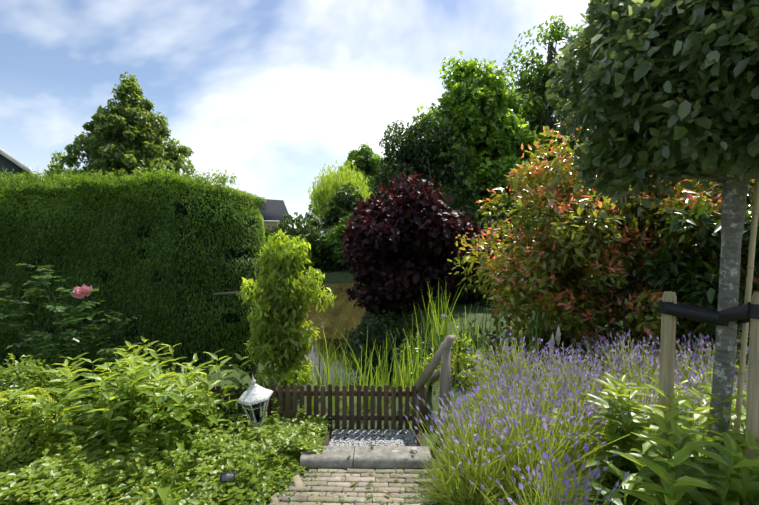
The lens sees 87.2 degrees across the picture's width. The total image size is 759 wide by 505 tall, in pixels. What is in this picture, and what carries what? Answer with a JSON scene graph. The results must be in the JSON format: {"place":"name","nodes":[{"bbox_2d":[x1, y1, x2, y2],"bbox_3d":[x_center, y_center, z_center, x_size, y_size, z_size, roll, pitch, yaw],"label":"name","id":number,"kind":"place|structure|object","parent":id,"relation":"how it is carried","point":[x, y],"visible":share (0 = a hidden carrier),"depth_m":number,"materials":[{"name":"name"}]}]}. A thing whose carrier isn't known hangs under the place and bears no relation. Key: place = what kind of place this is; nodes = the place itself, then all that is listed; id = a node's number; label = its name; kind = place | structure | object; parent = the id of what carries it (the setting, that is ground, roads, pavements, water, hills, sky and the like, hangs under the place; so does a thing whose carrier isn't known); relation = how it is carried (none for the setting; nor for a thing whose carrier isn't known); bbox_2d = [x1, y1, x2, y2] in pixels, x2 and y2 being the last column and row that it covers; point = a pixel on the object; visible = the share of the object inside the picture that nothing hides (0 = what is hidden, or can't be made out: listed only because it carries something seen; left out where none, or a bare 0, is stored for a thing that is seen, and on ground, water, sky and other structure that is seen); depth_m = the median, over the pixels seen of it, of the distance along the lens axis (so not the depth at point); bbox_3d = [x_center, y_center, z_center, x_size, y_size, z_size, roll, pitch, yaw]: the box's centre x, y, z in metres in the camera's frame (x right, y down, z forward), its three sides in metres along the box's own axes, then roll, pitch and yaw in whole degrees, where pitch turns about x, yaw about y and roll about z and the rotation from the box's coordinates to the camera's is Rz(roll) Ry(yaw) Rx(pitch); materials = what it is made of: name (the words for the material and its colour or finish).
{"place":"outdoors","nodes":[
{"label":"outdoors","id":0,"kind":"place"},
{"bbox_2d":[260,221,288,228],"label":"house walls","id":1,"kind":"structure","parent":0,"point":[270,224],"depth_m":81.49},
{"bbox_2d":[254,199,288,220],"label":"house roof","id":2,"kind":"structure","parent":1,"relation":"on","point":[275,210],"depth_m":83.54,"materials":[{"name":"grey tile"}]},
{"bbox_2d":[0,0,620,228],"label":"sky","id":3,"kind":"structure","parent":0,"point":[268,93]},
{"bbox_2d":[276,282,394,389],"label":"water","id":4,"kind":"structure","parent":0,"point":[343,314],"depth_m":13.02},
{"bbox_2d":[265,468,440,504],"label":"brick path","id":5,"kind":"structure","parent":0,"point":[365,478],"depth_m":2.62,"materials":[{"name":"beige brick"}]},
{"bbox_2d":[267,467,430,504],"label":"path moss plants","id":6,"kind":"object","parent":5,"relation":"on","point":[316,475],"visible":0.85,"depth_m":2.61,"materials":[{"name":"green plant"}]},
{"bbox_2d":[0,268,748,504],"bbox_3d":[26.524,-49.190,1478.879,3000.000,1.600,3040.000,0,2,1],"label":"ground","id":7,"kind":"structure","parent":0,"point":[348,276],"depth_m":5.68,"materials":[{"name":"green plant"}]},
{"bbox_2d":[0,154,46,188],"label":"house walls","id":8,"kind":"structure","parent":7,"relation":"on","point":[8,164],"depth_m":16.65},
{"bbox_2d":[0,148,43,179],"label":"house trim","id":9,"kind":"structure","parent":8,"relation":"attached to","point":[14,160],"depth_m":16.48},
{"bbox_2d":[0,353,71,405],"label":"shrub","id":10,"kind":"object","parent":7,"relation":"on","point":[31,377],"visible":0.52,"depth_m":3.39,"materials":[{"name":"green plant"}]},
{"bbox_2d":[0,387,75,472],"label":"box ball shrub","id":11,"kind":"object","parent":7,"relation":"on","point":[17,442],"visible":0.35,"depth_m":2.72,"materials":[{"name":"green plant"}]},
{"bbox_2d":[0,263,141,398],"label":"rose bush","id":12,"kind":"object","parent":7,"relation":"on","point":[62,308],"visible":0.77,"depth_m":4.10,"materials":[{"name":"green plant"}]},
{"bbox_2d":[70,284,92,298],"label":"rose flower","id":13,"kind":"object","parent":12,"relation":"attached to","point":[79,292],"visible":0.9,"depth_m":3.99,"materials":[{"name":"pink plant"}]},
{"bbox_2d":[39,72,195,184],"bbox_3d":[-19.975,-6.710,32.381,12.842,15.172,12.381,0,2,1],"label":"tree","id":14,"kind":"object","parent":7,"relation":"on","point":[113,122],"depth_m":30.06,"materials":[{"name":"green plant"}]},
{"bbox_2d":[0,166,268,370],"bbox_3d":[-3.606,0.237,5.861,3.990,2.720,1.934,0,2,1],"label":"yew hedge","id":15,"kind":"object","parent":7,"relation":"on","point":[99,249],"visible":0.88,"depth_m":5.04,"materials":[{"name":"green plant"}]},
{"bbox_2d":[94,371,222,439],"bbox_3d":[-1.772,1.258,3.285,0.909,0.563,0.827,0,2,1],"label":"shrub","id":16,"kind":"object","parent":7,"relation":"on","point":[196,416],"visible":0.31,"depth_m":3.11,"materials":[{"name":"green plant"}]},
{"bbox_2d":[0,398,331,504],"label":"ground cover plants","id":17,"kind":"object","parent":7,"relation":"on","point":[267,463],"visible":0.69,"depth_m":2.62,"materials":[{"name":"green plant"}]},
{"bbox_2d":[219,472,234,486],"bbox_3d":[-0.963,1.477,2.523,0.096,0.197,0.077,-1,2,-22],"label":"garden spotlight","id":18,"kind":"object","parent":7,"relation":"on","point":[227,476],"visible":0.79,"depth_m":2.50,"materials":[{"name":"black plastic"}]},
{"bbox_2d":[237,374,272,439],"bbox_3d":[-1.040,1.354,3.340,0.263,0.689,0.304,0,2,1],"label":"garden lantern","id":19,"kind":"object","parent":7,"relation":"on","point":[253,400],"visible":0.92,"depth_m":3.28,"materials":[{"name":"white paint"}]},
{"bbox_2d":[213,229,336,389],"bbox_3d":[-1.215,0.625,4.385,1.480,1.788,0.795,0,2,1],"label":"shrub","id":20,"kind":"object","parent":7,"relation":"on","point":[286,283],"depth_m":4.23,"materials":[{"name":"green plant"}]},
{"bbox_2d":[292,233,322,270],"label":"bank shrub","id":21,"kind":"object","parent":7,"relation":"on","point":[309,254],"visible":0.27,"depth_m":28.43,"materials":[{"name":"green plant"}]},
{"bbox_2d":[295,204,324,228],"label":"shrub","id":22,"kind":"object","parent":7,"relation":"on","point":[314,221],"depth_m":35.87,"materials":[{"name":"green plant"}]},
{"bbox_2d":[205,383,426,429],"bbox_3d":[-0.604,1.459,3.767,2.095,0.467,0.072,0,2,1],"label":"picket fence","id":23,"kind":"object","parent":7,"relation":"on","point":[351,393],"visible":0.73,"depth_m":3.73,"materials":[{"name":"brown wood"}]},
{"bbox_2d":[307,224,348,266],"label":"bank shrub","id":24,"kind":"object","parent":7,"relation":"on","point":[329,242],"depth_m":28.14,"materials":[{"name":"green plant"}]},
{"bbox_2d":[317,182,360,228],"bbox_3d":[-2.730,-2.468,34.700,6.504,7.258,4.852,0,2,1],"label":"belt tree","id":25,"kind":"object","parent":7,"relation":"on","point":[341,198],"depth_m":33.74,"materials":[{"name":"green plant"}]},
{"bbox_2d":[306,160,372,226],"bbox_3d":[-3.916,-4.187,39.855,6.607,9.962,6.087,0,2,1],"label":"willow tree","id":26,"kind":"object","parent":7,"relation":"on","point":[329,186],"visible":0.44,"depth_m":38.52,"materials":[{"name":"green plant"}]},
{"bbox_2d":[337,143,383,198],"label":"birch tree","id":27,"kind":"object","parent":7,"relation":"on","point":[359,158],"depth_m":50.33,"materials":[{"name":"green plant"}]},
{"bbox_2d":[300,446,431,469],"bbox_3d":[-0.098,1.663,2.964,0.945,0.374,0.213,0,2,1],"label":"kerb step","id":28,"kind":"object","parent":7,"relation":"on","point":[370,457],"visible":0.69,"depth_m":2.88,"materials":[{"name":"concrete"}]},
{"bbox_2d":[328,429,416,445],"bbox_3d":[-0.058,1.651,3.385,0.760,0.008,0.620,0,2,1],"label":"gravel landing","id":29,"kind":"object","parent":7,"relation":"on","point":[376,437],"visible":0.5,"depth_m":3.54,"materials":[{"name":"grey gravel"}]},
{"bbox_2d":[323,425,422,445],"bbox_3d":[-0.058,1.676,3.385,0.850,0.120,0.640,0,2,1],"label":"gravel edging","id":30,"kind":"object","parent":7,"relation":"on","point":[330,429],"visible":0.29,"depth_m":3.51,"materials":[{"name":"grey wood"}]},
{"bbox_2d":[0,334,758,504],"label":"leafy plants","id":31,"kind":"object","parent":7,"relation":"on","point":[680,467],"visible":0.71,"depth_m":2.67,"materials":[{"name":"green plant"}]},
{"bbox_2d":[339,432,427,502],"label":"fallen leaves","id":32,"kind":"object","parent":7,"relation":"on","point":[368,485],"visible":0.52,"depth_m":2.68,"materials":[{"name":"brown plant"}]},
{"bbox_2d":[341,301,425,376],"bbox_3d":[0.859,1.903,8.872,3.427,1.593,2.271,0,2,1],"label":"undergrowth shrub","id":33,"kind":"object","parent":7,"relation":"on","point":[394,331],"depth_m":8.47,"materials":[{"name":"green plant"}]},
{"bbox_2d":[253,212,542,271],"bbox_3d":[-8.529,-0.594,29.396,62.280,4.620,2.585,0,2,1],"label":"bank hedge","id":34,"kind":"object","parent":7,"relation":"on","point":[306,230],"depth_m":28.57,"materials":[{"name":"green plant"}]},
{"bbox_2d":[340,172,483,322],"bbox_3d":[0.709,0.213,9.886,3.472,4.216,2.955,0,2,1],"label":"purple-leaved shrub","id":35,"kind":"object","parent":7,"relation":"on","point":[416,217],"depth_m":9.14,"materials":[{"name":"purple plant"}]},
{"bbox_2d":[277,279,564,414],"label":"reeds","id":36,"kind":"object","parent":7,"relation":"on","point":[399,375],"visible":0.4,"depth_m":5.01,"materials":[{"name":"green plant"}]},
{"bbox_2d":[354,105,493,275],"bbox_3d":[1.449,-1.476,12.493,4.485,6.370,4.188,0,2,1],"label":"broadleaf tree","id":37,"kind":"object","parent":7,"relation":"on","point":[413,150],"depth_m":11.66,"materials":[{"name":"green plant"}]},
{"bbox_2d":[414,334,455,436],"bbox_3d":[0.497,1.745,4.350,0.373,2.114,1.810,0,2,1],"label":"handrail","id":38,"kind":"object","parent":7,"relation":"on","point":[442,355],"visible":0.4,"depth_m":3.49,"materials":[{"name":"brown wood"}]},
{"bbox_2d":[390,319,515,385],"bbox_3d":[1.240,1.728,6.233,2.146,1.283,1.692,0,2,1],"label":"bank shrub","id":39,"kind":"object","parent":7,"relation":"on","point":[429,351],"visible":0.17,"depth_m":6.26,"materials":[{"name":"green plant"}]},
{"bbox_2d":[418,331,502,391],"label":"spirea shrub","id":40,"kind":"object","parent":7,"relation":"on","point":[461,360],"depth_m":4.57,"materials":[{"name":"green plant"}]},
{"bbox_2d":[404,51,551,250],"bbox_3d":[3.089,-2.579,13.351,5.189,7.945,4.512,0,2,1],"label":"maple tree","id":41,"kind":"object","parent":7,"relation":"on","point":[470,88],"depth_m":12.06,"materials":[{"name":"green plant"}]},
{"bbox_2d":[428,205,535,306],"bbox_3d":[2.563,0.319,10.900,3.753,3.308,2.906,0,2,1],"label":"shrub","id":42,"kind":"object","parent":7,"relation":"on","point":[475,296],"depth_m":10.08,"materials":[{"name":"green plant"}]},
{"bbox_2d":[503,14,588,229],"bbox_3d":[6.250,-3.562,14.597,5.028,9.828,4.592,0,2,1],"label":"alder tree","id":43,"kind":"object","parent":7,"relation":"on","point":[525,76],"depth_m":14.22,"materials":[{"name":"green plant"}]},
{"bbox_2d":[549,326,560,360],"bbox_3d":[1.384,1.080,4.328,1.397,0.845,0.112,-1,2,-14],"label":"statue","id":44,"kind":"object","parent":7,"relation":"on","point":[558,335],"visible":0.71,"depth_m":4.49,"materials":[{"name":"grey stone"}]},
{"bbox_2d":[441,419,689,504],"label":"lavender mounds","id":45,"kind":"object","parent":7,"relation":"on","point":[582,481],"depth_m":2.43,"materials":[{"name":"plant"}]},
{"bbox_2d":[394,329,748,504],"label":"lavender plants","id":46,"kind":"object","parent":7,"relation":"on","point":[500,452],"visible":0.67,"depth_m":2.74,"materials":[{"name":"purple plant"}]},
{"bbox_2d":[504,205,665,296],"bbox_3d":[5.462,-0.273,10.199,4.879,4.526,3.196,0,2,1],"label":"shrub","id":47,"kind":"object","parent":7,"relation":"on","point":[580,222],"depth_m":10.16,"materials":[{"name":"plant"}]},
{"bbox_2d":[447,121,758,368],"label":"photinia shrub","id":48,"kind":"object","parent":7,"relation":"on","point":[571,209],"depth_m":5.54,"materials":[{"name":"green plant"}]},
{"bbox_2d":[545,0,758,504],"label":"standard tree","id":49,"kind":"object","parent":7,"relation":"on","point":[663,70],"depth_m":2.12,"materials":[{"name":"green plant"}]},
{"bbox_2d":[638,179,758,376],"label":"rhododendron shrub","id":50,"kind":"object","parent":7,"relation":"on","point":[695,288],"depth_m":4.58,"materials":[{"name":"green plant"}]},
{"bbox_2d":[656,291,758,504],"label":"tree stakes","id":51,"kind":"object","parent":7,"relation":"on","point":[667,353],"visible":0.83,"depth_m":2.23,"materials":[{"name":"brown wood"}]},
{"bbox_2d":[659,300,758,326],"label":"tree tie strap","id":52,"kind":"object","parent":51,"relation":"attached to","point":[744,313],"visible":0.85,"depth_m":2.42,"materials":[{"name":"black rubber"}]},
{"bbox_2d":[732,178,758,475],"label":"bamboo cane","id":53,"kind":"object","parent":7,"relation":"on","point":[748,293],"visible":0.56,"depth_m":2.38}
]}

